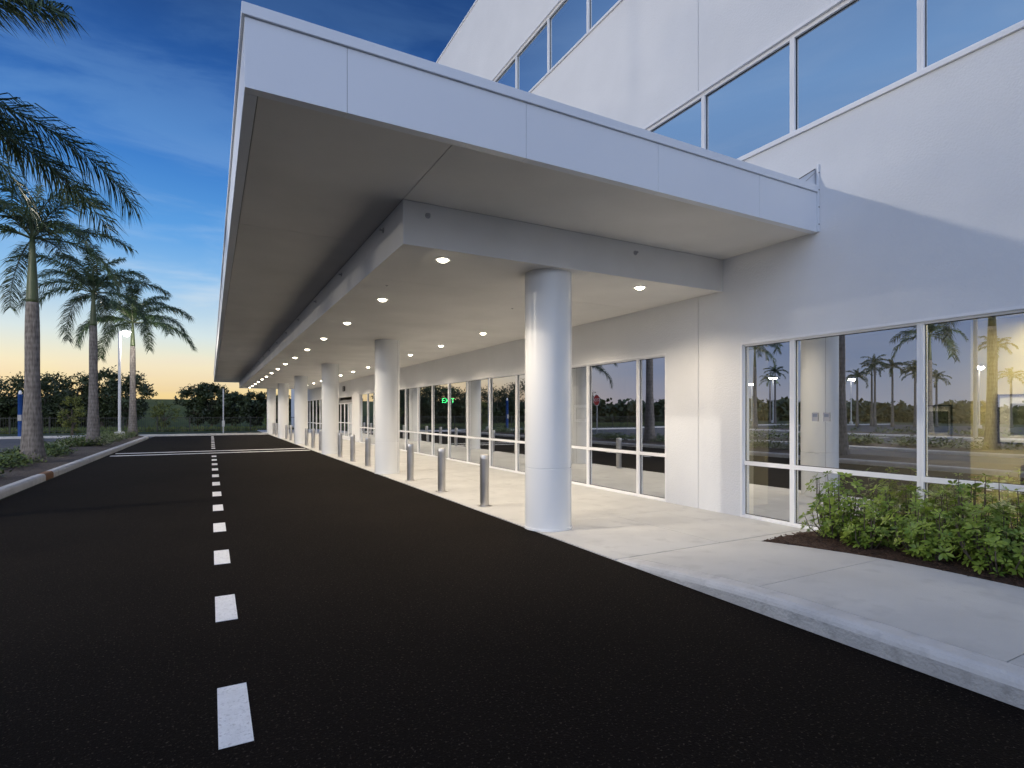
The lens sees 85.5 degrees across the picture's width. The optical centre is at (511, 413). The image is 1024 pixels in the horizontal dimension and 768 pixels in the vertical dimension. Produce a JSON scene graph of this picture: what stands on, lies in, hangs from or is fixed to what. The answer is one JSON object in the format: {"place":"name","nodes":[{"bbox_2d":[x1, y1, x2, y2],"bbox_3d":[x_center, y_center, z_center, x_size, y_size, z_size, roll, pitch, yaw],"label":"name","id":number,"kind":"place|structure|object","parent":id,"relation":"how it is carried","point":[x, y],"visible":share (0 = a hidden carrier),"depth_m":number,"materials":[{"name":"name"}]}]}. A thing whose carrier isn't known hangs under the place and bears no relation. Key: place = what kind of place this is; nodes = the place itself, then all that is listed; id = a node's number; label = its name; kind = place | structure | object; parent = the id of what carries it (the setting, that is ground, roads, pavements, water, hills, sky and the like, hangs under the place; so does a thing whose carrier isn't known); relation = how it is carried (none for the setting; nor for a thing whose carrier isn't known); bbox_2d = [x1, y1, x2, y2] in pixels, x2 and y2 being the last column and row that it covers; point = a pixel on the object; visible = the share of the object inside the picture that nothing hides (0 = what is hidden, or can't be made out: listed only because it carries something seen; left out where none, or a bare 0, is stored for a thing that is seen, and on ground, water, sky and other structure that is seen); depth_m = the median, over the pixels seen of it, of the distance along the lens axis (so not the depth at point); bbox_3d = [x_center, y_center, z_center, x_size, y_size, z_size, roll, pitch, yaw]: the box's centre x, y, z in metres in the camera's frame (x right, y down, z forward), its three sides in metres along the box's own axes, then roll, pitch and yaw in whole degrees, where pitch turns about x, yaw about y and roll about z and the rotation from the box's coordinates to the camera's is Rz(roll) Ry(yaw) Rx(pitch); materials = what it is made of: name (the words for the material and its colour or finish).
{"place":"outdoors","nodes":[
{"label":"outdoors","id":0,"kind":"place"},
{"bbox_2d":[0,436,143,486],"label":"median island","id":1,"kind":"structure","parent":0,"point":[35,468],"depth_m":16.27,"materials":[{"name":"grey concrete"}]},
{"bbox_2d":[0,174,138,462],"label":"palm tree","id":2,"kind":"object","parent":1,"relation":"on","point":[32,439],"visible":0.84,"depth_m":16.04,"materials":[{"name":"green plant"}]},
{"bbox_2d":[0,428,139,476],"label":"ground cover","id":3,"kind":"object","parent":1,"relation":"on","point":[12,457],"visible":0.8,"depth_m":19.03,"materials":[{"name":"green plant"}]},
{"bbox_2d":[0,0,150,247],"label":"palm tree","id":4,"kind":"object","parent":1,"relation":"on","point":[7,135],"visible":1,"depth_m":9.92,"materials":[{"name":"green plant"}]},
{"bbox_2d":[13,244,171,445],"bbox_3d":[-18.274,-2.824,24.367,5.820,8.708,5.552,0,0,-29],"label":"palm tree","id":5,"kind":"object","parent":1,"relation":"on","point":[96,282],"visible":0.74,"depth_m":24.08,"materials":[{"name":"green plant"}]},
{"bbox_2d":[114,331,130,434],"bbox_3d":[-22.682,-1.625,32.287,0.820,6.350,0.520,0,0,-29],"label":"street lamp","id":6,"kind":"object","parent":1,"relation":"on","point":[126,333],"visible":0.8,"depth_m":32.16,"materials":[{"name":"metal"}]},
{"bbox_2d":[70,285,197,435],"bbox_3d":[-23.525,-3.189,34.812,6.715,9.437,7.134,0,0,-29],"label":"palm tree","id":7,"kind":"object","parent":1,"relation":"on","point":[131,314],"visible":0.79,"depth_m":34.34,"materials":[{"name":"green plant"}]},
{"bbox_2d":[0,436,154,453],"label":"parking lot","id":8,"kind":"structure","parent":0,"point":[8,444],"depth_m":30.48,"materials":[{"name":"black asphalt"}]},
{"bbox_2d":[0,397,290,426],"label":"hill","id":9,"kind":"structure","parent":0,"point":[148,421],"depth_m":77.65,"materials":[{"name":"green plant"}]},
{"bbox_2d":[0,425,293,433],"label":"tall grass","id":10,"kind":"structure","parent":0,"point":[176,428],"depth_m":50.65,"materials":[{"name":"green plant"}]},
{"bbox_2d":[0,0,474,399],"label":"sky","id":11,"kind":"structure","parent":0,"point":[151,83],"materials":[{"name":"blue"}]},
{"bbox_2d":[0,425,966,575],"bbox_3d":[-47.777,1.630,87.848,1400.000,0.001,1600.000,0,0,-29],"label":"ground","id":12,"kind":"structure","parent":0,"point":[140,433],"depth_m":47.13,"materials":[{"name":"green plant"}]},
{"bbox_2d":[0,371,46,427],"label":"tree","id":13,"kind":"object","parent":12,"relation":"on","point":[9,397],"visible":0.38,"depth_m":63.05,"materials":[{"name":"green plant"}]},
{"bbox_2d":[4,371,78,426],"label":"tree","id":14,"kind":"object","parent":12,"relation":"on","point":[47,388],"visible":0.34,"depth_m":63.78,"materials":[{"name":"green plant"}]},
{"bbox_2d":[0,398,125,427],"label":"distant wood","id":15,"kind":"object","parent":12,"relation":"on","point":[12,411],"visible":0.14,"depth_m":63.82,"materials":[{"name":"green plant"}]},
{"bbox_2d":[56,394,86,435],"bbox_3d":[-30.722,0.131,38.633,1.764,3.150,1.860,0,0,-29],"label":"tree","id":16,"kind":"object","parent":12,"relation":"on","point":[72,424],"visible":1,"depth_m":38.57,"materials":[{"name":"green plant"}]},
{"bbox_2d":[0,436,148,498],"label":"median kerb","id":17,"kind":"structure","parent":12,"relation":"on","point":[16,486],"depth_m":14.32,"materials":[{"name":"concrete"}]},
{"bbox_2d":[42,371,106,426],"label":"tree","id":18,"kind":"object","parent":12,"relation":"on","point":[82,379],"visible":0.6,"depth_m":62.97,"materials":[{"name":"green plant"}]},
{"bbox_2d":[73,365,129,426],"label":"tree","id":19,"kind":"object","parent":12,"relation":"on","point":[102,415],"visible":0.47,"depth_m":64.73,"materials":[{"name":"green plant"}]},
{"bbox_2d":[99,371,157,426],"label":"tree","id":20,"kind":"object","parent":12,"relation":"on","point":[145,389],"visible":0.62,"depth_m":64.93,"materials":[{"name":"green plant"}]},
{"bbox_2d":[0,433,268,438],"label":"kerb","id":21,"kind":"structure","parent":12,"relation":"on","point":[19,437],"depth_m":39.08,"materials":[{"name":"concrete"}]},
{"bbox_2d":[0,416,293,434],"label":"metal fence","id":22,"kind":"object","parent":12,"relation":"on","point":[189,417],"visible":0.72,"depth_m":47.56,"materials":[{"name":"metal"}]},
{"bbox_2d":[149,400,181,428],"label":"tree","id":23,"kind":"object","parent":12,"relation":"on","point":[159,412],"visible":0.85,"depth_m":52.37,"materials":[{"name":"green plant"}]},
{"bbox_2d":[173,383,216,425],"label":"tree","id":24,"kind":"object","parent":12,"relation":"on","point":[185,394],"visible":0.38,"depth_m":65.19,"materials":[{"name":"green plant"}]},
{"bbox_2d":[188,382,229,425],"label":"tree","id":25,"kind":"object","parent":12,"relation":"on","point":[207,389],"visible":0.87,"depth_m":64.56,"materials":[{"name":"green plant"}]},
{"bbox_2d":[222,389,224,432],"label":"street lamp","id":26,"kind":"object","parent":12,"relation":"on","point":[223,423],"visible":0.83,"depth_m":46.09,"materials":[{"name":"grey metal"}]},
{"bbox_2d":[213,391,245,425],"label":"tree","id":27,"kind":"object","parent":12,"relation":"on","point":[233,397],"visible":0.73,"depth_m":65.23,"materials":[{"name":"green plant"}]},
{"bbox_2d":[234,389,266,425],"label":"tree","id":28,"kind":"object","parent":12,"relation":"on","point":[249,408],"visible":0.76,"depth_m":65.19,"materials":[{"name":"green plant"}]},
{"bbox_2d":[262,414,277,427],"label":"tree","id":29,"kind":"object","parent":12,"relation":"on","point":[265,421],"visible":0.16,"depth_m":50.90,"materials":[{"name":"green plant"}]},
{"bbox_2d":[258,395,290,422],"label":"tree","id":30,"kind":"object","parent":12,"relation":"on","point":[265,407],"visible":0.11,"depth_m":66.04,"materials":[{"name":"green plant"}]},
{"bbox_2d":[615,557,1023,708],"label":"kerb","id":31,"kind":"structure","parent":12,"relation":"on","point":[997,679],"depth_m":3.73,"materials":[{"name":"concrete"}]},
{"bbox_2d":[763,530,1023,587],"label":"planting bed","id":32,"kind":"object","parent":12,"relation":"on","point":[811,539],"visible":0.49,"depth_m":5.67,"materials":[{"name":"brown soil"}]},
{"bbox_2d":[797,470,876,538],"bbox_3d":[3.920,1.105,6.648,0.882,0.827,0.759,0,0,-29],"label":"leafy shrub","id":33,"kind":"object","parent":32,"relation":"on","point":[828,528],"visible":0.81,"depth_m":6.51,"materials":[{"name":"green plant"}]},
{"bbox_2d":[830,497,903,550],"bbox_3d":[3.915,1.190,6.063,0.634,0.578,0.592,0,0,2],"label":"leafy shrub","id":34,"kind":"object","parent":32,"relation":"on","point":[853,529],"visible":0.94,"depth_m":5.97,"materials":[{"name":"green plant"}]},
{"bbox_2d":[866,484,951,545],"bbox_3d":[4.372,1.128,6.109,0.817,0.712,0.730,0,0,-29],"label":"leafy shrub","id":35,"kind":"object","parent":32,"relation":"on","point":[877,496],"visible":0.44,"depth_m":6.07,"materials":[{"name":"green plant"}]},
{"bbox_2d":[880,503,971,560],"bbox_3d":[4.107,1.173,5.482,0.712,0.590,0.653,0,0,-29],"label":"leafy shrub","id":36,"kind":"object","parent":32,"relation":"on","point":[934,543],"visible":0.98,"depth_m":5.38,"materials":[{"name":"green plant"}]},
{"bbox_2d":[931,473,1023,554],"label":"leafy shrub","id":37,"kind":"object","parent":32,"relation":"on","point":[963,508],"visible":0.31,"depth_m":5.46,"materials":[{"name":"green plant"}]},
{"bbox_2d":[940,506,1023,577],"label":"leafy shrub","id":38,"kind":"object","parent":32,"relation":"on","point":[994,556],"visible":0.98,"depth_m":4.97,"materials":[{"name":"green plant"}]},
{"bbox_2d":[1007,487,1023,560],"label":"leafy shrub","id":39,"kind":"object","parent":32,"relation":"on","point":[1020,519],"visible":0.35,"depth_m":5.16,"materials":[{"name":"green plant"}]},
{"bbox_2d":[0,434,1023,767],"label":"road","id":40,"kind":"structure","parent":0,"point":[382,622],"depth_m":3.75,"materials":[{"name":"black asphalt"}]},
{"bbox_2d":[116,448,305,455],"bbox_3d":[-15.520,1.597,21.526,14.300,0.004,4.250,0,0,-29],"label":"crosswalk marking","id":41,"kind":"object","parent":40,"relation":"on","point":[205,453],"visible":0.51,"depth_m":22.59,"materials":[{"name":"paint"}]},
{"bbox_2d":[211,436,253,749],"bbox_3d":[-10.651,1.597,19.812,0.153,0.004,42.681,0,0,-29],"label":"lane marking","id":42,"kind":"object","parent":40,"relation":"on","point":[234,722],"visible":0.96,"depth_m":3.08,"materials":[{"name":"paint"}]},
{"bbox_2d":[257,430,1023,666],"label":"sidewalk","id":43,"kind":"structure","parent":0,"point":[979,616],"depth_m":5.74,"materials":[{"name":"concrete"}]},
{"bbox_2d":[275,423,277,435],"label":"bollard","id":44,"kind":"object","parent":43,"relation":"on","point":[276,429],"visible":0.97,"depth_m":39.47,"materials":[{"name":"metal"}]},
{"bbox_2d":[285,425,287,438],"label":"bollard","id":45,"kind":"object","parent":43,"relation":"on","point":[286,431],"visible":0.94,"depth_m":34.17,"materials":[{"name":"metal"}]},
{"bbox_2d":[289,425,291,440],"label":"bollard","id":46,"kind":"object","parent":43,"relation":"on","point":[290,432],"visible":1,"depth_m":32.41,"materials":[{"name":"metal"}]},
{"bbox_2d":[304,428,308,445],"bbox_3d":[-10.074,1.146,27.168,0.250,0.884,0.250,0,0,-29],"label":"bollard","id":47,"kind":"object","parent":43,"relation":"on","point":[306,436],"visible":1,"depth_m":27.09,"materials":[{"name":"metal"}]},
{"bbox_2d":[311,429,314,447],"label":"bollard","id":48,"kind":"object","parent":43,"relation":"on","point":[312,438],"visible":0.96,"depth_m":25.34,"materials":[{"name":"metal"}]},
{"bbox_2d":[318,430,321,450],"bbox_3d":[-8.154,1.146,23.637,0.250,0.884,0.250,0,0,-29],"label":"bollard","id":49,"kind":"object","parent":43,"relation":"on","point":[320,440],"visible":0.73,"depth_m":23.57,"materials":[{"name":"metal"}]},
{"bbox_2d":[338,433,341,456],"bbox_3d":[-6.233,1.146,20.105,0.250,0.884,0.250,0,0,-29],"label":"bollard","id":50,"kind":"object","parent":43,"relation":"on","point":[339,444],"visible":0.98,"depth_m":20.04,"materials":[{"name":"metal"}]},
{"bbox_2d":[349,435,354,461],"bbox_3d":[-5.273,1.146,18.339,0.250,0.884,0.250,0,0,-29],"label":"bollard","id":51,"kind":"object","parent":43,"relation":"on","point":[352,448],"visible":1,"depth_m":18.28,"materials":[{"name":"metal"}]},
{"bbox_2d":[363,437,371,466],"bbox_3d":[-4.312,1.146,16.574,0.250,0.884,0.250,0,0,-29],"label":"bollard","id":52,"kind":"object","parent":43,"relation":"on","point":[367,451],"visible":1,"depth_m":16.51,"materials":[{"name":"metal"}]},
{"bbox_2d":[405,443,415,480],"bbox_3d":[-2.392,1.146,13.042,0.250,0.884,0.250,0,0,-29],"label":"bollard","id":53,"kind":"object","parent":43,"relation":"on","point":[410,461],"visible":1,"depth_m":12.97,"materials":[{"name":"metal"}]},
{"bbox_2d":[435,448,447,491],"bbox_3d":[-1.431,1.146,11.276,0.250,0.884,0.250,0,0,-29],"label":"bollard","id":54,"kind":"object","parent":43,"relation":"on","point":[441,470],"visible":1,"depth_m":11.21,"materials":[{"name":"metal"}]},
{"bbox_2d":[477,454,491,506],"bbox_3d":[-0.471,1.146,9.511,0.250,0.884,0.250,0,0,-29],"label":"bollard","id":55,"kind":"object","parent":43,"relation":"on","point":[484,480],"visible":1,"depth_m":9.44,"materials":[{"name":"metal"}]},
{"bbox_2d":[214,1,817,531],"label":"entrance canopy","id":56,"kind":"object","parent":43,"relation":"on","point":[390,213],"visible":0.97,"depth_m":7.01,"materials":[{"name":"paint"}]},
{"bbox_2d":[291,0,1023,552],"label":"hospital building","id":57,"kind":"structure","parent":0,"point":[879,316],"depth_m":7.70,"materials":[{"name":"paint"}]},
{"bbox_2d":[308,401,308,431],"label":"window","id":58,"kind":"structure","parent":57,"relation":"in","point":[308,401],"depth_m":46.68,"materials":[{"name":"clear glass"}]},
{"bbox_2d":[309,400,312,431],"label":"window","id":59,"kind":"structure","parent":57,"relation":"in","point":[310,402],"depth_m":45.72,"materials":[{"name":"clear glass"}]},
{"bbox_2d":[313,400,315,432],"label":"window","id":60,"kind":"structure","parent":57,"relation":"in","point":[314,401],"depth_m":43.95,"materials":[{"name":"clear glass"}]},
{"bbox_2d":[316,400,318,433],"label":"window","id":61,"kind":"structure","parent":57,"relation":"in","point":[317,401],"depth_m":42.72,"materials":[{"name":"clear glass"}]},
{"bbox_2d":[319,399,321,429],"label":"window","id":62,"kind":"structure","parent":57,"relation":"in","point":[320,400],"depth_m":41.57,"materials":[{"name":"clear glass"}]},
{"bbox_2d":[339,395,352,439],"bbox_3d":[-10.238,0.269,33.937,0.160,2.638,4.761,0,0,-29],"label":"sliding door","id":63,"kind":"structure","parent":57,"relation":"in","point":[345,406],"depth_m":33.47,"materials":[{"name":"grey metal"}]},
{"bbox_2d":[360,393,366,442],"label":"window","id":64,"kind":"structure","parent":57,"relation":"in","point":[363,397],"depth_m":29.87,"materials":[{"name":"clear glass"}]},
{"bbox_2d":[367,392,374,444],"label":"window","id":65,"kind":"structure","parent":57,"relation":"in","point":[370,396],"depth_m":28.39,"materials":[{"name":"clear glass"}]},
{"bbox_2d":[400,388,404,449],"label":"window","id":66,"kind":"structure","parent":57,"relation":"in","point":[402,391],"depth_m":23.80,"materials":[{"name":"clear glass"}]},
{"bbox_2d":[405,387,417,452],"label":"window","id":67,"kind":"structure","parent":57,"relation":"in","point":[411,394],"depth_m":22.73,"materials":[{"name":"clear glass"}]},
{"bbox_2d":[418,385,431,454],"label":"window","id":68,"kind":"structure","parent":57,"relation":"in","point":[424,392],"depth_m":21.26,"materials":[{"name":"clear glass"}]},
{"bbox_2d":[432,383,447,457],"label":"window","id":69,"kind":"structure","parent":57,"relation":"in","point":[439,391],"depth_m":19.95,"materials":[{"name":"clear glass"}]},
{"bbox_2d":[448,381,466,461],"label":"window","id":70,"kind":"structure","parent":57,"relation":"in","point":[457,391],"depth_m":18.50,"materials":[{"name":"clear glass"}]},
{"bbox_2d":[467,378,488,464],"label":"window","id":71,"kind":"structure","parent":57,"relation":"in","point":[477,389],"depth_m":17.11,"materials":[{"name":"clear glass"}]},
{"bbox_2d":[489,374,515,470],"bbox_3d":[-0.242,0.260,15.593,0.085,2.680,1.605,0,0,-29],"label":"window","id":72,"kind":"structure","parent":57,"relation":"in","point":[502,389],"depth_m":15.65,"materials":[{"name":"clear glass"}]},
{"bbox_2d":[494,55,515,87],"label":"window","id":73,"kind":"structure","parent":57,"relation":"in","point":[507,76],"depth_m":15.28,"materials":[{"name":"blue glass"}]},
{"bbox_2d":[516,373,524,472],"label":"window","id":74,"kind":"structure","parent":57,"relation":"in","point":[520,378],"depth_m":14.74,"materials":[{"name":"clear glass"}]},
{"bbox_2d":[516,17,547,91],"bbox_3d":[0.526,-8.920,14.181,0.085,1.420,1.605,0,0,-29],"label":"window","id":75,"kind":"structure","parent":57,"relation":"in","point":[532,59],"depth_m":14.15,"materials":[{"name":"blue glass"}]},
{"bbox_2d":[548,0,587,70],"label":"window","id":76,"kind":"structure","parent":57,"relation":"in","point":[568,22],"depth_m":12.87,"materials":[{"name":"blue glass"}]},
{"bbox_2d":[572,365,587,484],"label":"window","id":77,"kind":"structure","parent":57,"relation":"in","point":[579,373],"depth_m":12.35,"materials":[{"name":"clear glass"}]},
{"bbox_2d":[588,0,617,30],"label":"window","id":78,"kind":"structure","parent":57,"relation":"in","point":[597,9],"depth_m":11.81,"materials":[{"name":"blue glass"}]},
{"bbox_2d":[588,359,637,494],"bbox_3d":[2.062,0.260,11.358,0.085,2.680,1.605,0,0,-29],"label":"window","id":79,"kind":"structure","parent":57,"relation":"in","point":[612,386],"depth_m":11.34,"materials":[{"name":"clear glass"}]},
{"bbox_2d":[638,355,664,499],"bbox_3d":[2.636,0.260,10.301,0.085,2.680,0.797,0,0,-29],"label":"window","id":80,"kind":"structure","parent":57,"relation":"in","point":[651,370],"depth_m":10.36,"materials":[{"name":"clear glass"}]},
{"bbox_2d":[647,93,702,147],"bbox_3d":[2.829,-4.620,9.946,0.085,1.420,1.605,0,0,-29],"label":"window","id":81,"kind":"structure","parent":57,"relation":"in","point":[685,124],"depth_m":9.60,"materials":[{"name":"blue glass"}]},
{"bbox_2d":[703,35,791,158],"bbox_3d":[3.597,-4.620,8.534,0.085,1.420,1.605,0,0,-29],"label":"window","id":82,"kind":"structure","parent":57,"relation":"in","point":[750,109],"depth_m":8.43,"materials":[{"name":"blue glass"}]},
{"bbox_2d":[744,339,791,523],"bbox_3d":[3.782,0.260,8.195,0.085,2.680,0.833,0,0,-29],"label":"window","id":83,"kind":"structure","parent":57,"relation":"in","point":[767,365],"depth_m":8.18,"materials":[{"name":"clear glass"}]},
{"bbox_2d":[812,413,817,420],"bbox_3d":[4.128,0.050,7.550,0.002,0.120,0.090,0,0,-29],"label":"notice","id":84,"kind":"object","parent":57,"relation":"attached to","point":[814,416],"depth_m":7.55,"materials":[{"name":"paper"}]},
{"bbox_2d":[823,413,829,421],"bbox_3d":[4.204,0.050,7.409,0.002,0.120,0.090,0,0,-29],"label":"notice","id":85,"kind":"object","parent":57,"relation":"attached to","point":[826,417],"depth_m":7.41,"materials":[{"name":"paper"}]},
{"bbox_2d":[792,322,919,536],"bbox_3d":[4.365,0.260,7.122,0.085,2.680,1.605,0,0,-29],"label":"window","id":86,"kind":"structure","parent":57,"relation":"in","point":[867,380],"depth_m":7.06,"materials":[{"name":"clear glass"}]},
{"bbox_2d":[792,0,919,132],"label":"window","id":87,"kind":"structure","parent":57,"relation":"in","point":[856,50],"depth_m":7.13,"materials":[{"name":"blue glass"}]},
{"bbox_2d":[920,309,1023,552],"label":"window","id":88,"kind":"structure","parent":57,"relation":"in","point":[972,367],"depth_m":5.99,"materials":[{"name":"clear glass"}]},
{"bbox_2d":[920,0,1023,70],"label":"window","id":89,"kind":"structure","parent":57,"relation":"in","point":[948,28],"depth_m":6.10,"materials":[{"name":"blue glass"}]},
{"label":"far path","id":90,"kind":"structure","parent":0,"visible":0},
{"bbox_2d":[17,390,22,435],"bbox_3d":[-32.636,0.040,36.776,0.400,3.120,0.400,0,0,-29],"label":"emergency call post","id":91,"kind":"object","parent":90,"relation":"on","point":[20,406],"visible":0.73,"depth_m":36.68,"materials":[{"name":"blue metal"}]}
]}

